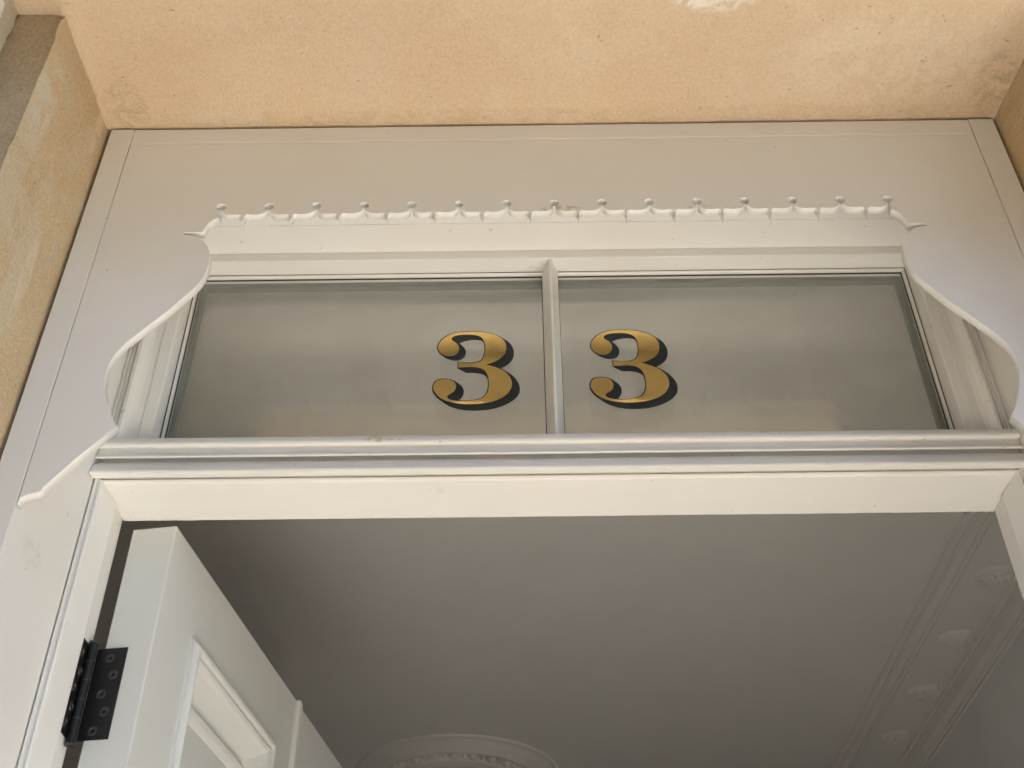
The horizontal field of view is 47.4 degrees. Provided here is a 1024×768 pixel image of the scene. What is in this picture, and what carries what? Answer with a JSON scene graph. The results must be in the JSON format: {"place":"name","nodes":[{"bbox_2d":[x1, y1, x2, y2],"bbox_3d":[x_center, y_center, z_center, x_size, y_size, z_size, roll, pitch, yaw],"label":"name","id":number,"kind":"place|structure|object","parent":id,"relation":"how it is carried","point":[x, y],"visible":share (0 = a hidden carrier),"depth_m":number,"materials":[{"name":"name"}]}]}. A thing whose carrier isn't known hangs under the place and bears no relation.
{"place":"outdoors","nodes":[
{"label":"outdoors","id":0,"kind":"place"},
{"bbox_2d":[62,298,963,767],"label":"hall ceiling","id":1,"kind":"structure","parent":0,"point":[748,640],"depth_m":2.70,"materials":[{"name":"paint"}]},
{"bbox_2d":[356,734,557,767],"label":"ceiling rose","id":2,"kind":"object","parent":1,"relation":"attached to","point":[454,751],"visible":1,"depth_m":3.51,"materials":[{"name":"paint"}]},
{"bbox_2d":[832,510,1023,767],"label":"cornice","id":3,"kind":"structure","parent":1,"relation":"attached to","point":[963,627],"depth_m":3.03,"materials":[{"name":"paint"}]},
{"bbox_2d":[927,626,1023,767],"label":"hall wall","id":4,"kind":"structure","parent":0,"point":[987,731],"depth_m":2.99,"materials":[{"name":"paint"}]},
{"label":"ground","id":5,"kind":"structure","parent":0,"visible":0},
{"bbox_2d":[0,0,1023,459],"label":"porch wall","id":6,"kind":"structure","parent":5,"relation":"on","point":[80,80],"depth_m":1.35,"materials":[{"name":"paint"}]},
{"bbox_2d":[0,119,1023,767],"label":"door frame","id":7,"kind":"object","parent":6,"relation":"attached to","point":[58,541],"visible":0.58,"depth_m":1.29,"materials":[{"name":"white paint"}]},
{"bbox_2d":[61,526,341,767],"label":"front door","id":8,"kind":"structure","parent":7,"relation":"attached to","point":[185,674],"depth_m":1.30,"materials":[{"name":"white paint"}]},
{"bbox_2d":[17,134,1023,509],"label":"fretwork board","id":9,"kind":"object","parent":7,"relation":"attached to","point":[961,254],"visible":1,"depth_m":1.34,"materials":[{"name":"white paint"}]},
{"bbox_2d":[112,246,1010,450],"bbox_3d":[0.051,-0.021,1.431,1.021,0.325,0.100,-1,-40,0],"label":"fanlight","id":10,"kind":"object","parent":7,"relation":"attached to","point":[961,389],"visible":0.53,"depth_m":1.50,"materials":[{"name":"white paint"}]},
{"bbox_2d":[432,331,519,410],"bbox_3d":[-0.043,-0.018,1.413,0.105,0.128,0.002,-1,-40,0],"label":"house number","id":11,"kind":"object","parent":10,"relation":"attached to","point":[503,388],"visible":1,"depth_m":1.41,"materials":[{"name":"gold paint"}]},
{"bbox_2d":[589,329,677,408],"bbox_3d":[0.145,-0.019,1.411,0.105,0.128,0.002,-1,-40,0],"label":"house number","id":12,"kind":"object","parent":10,"relation":"attached to","point":[661,387],"visible":1,"depth_m":1.41,"materials":[{"name":"gold paint"}]}
]}

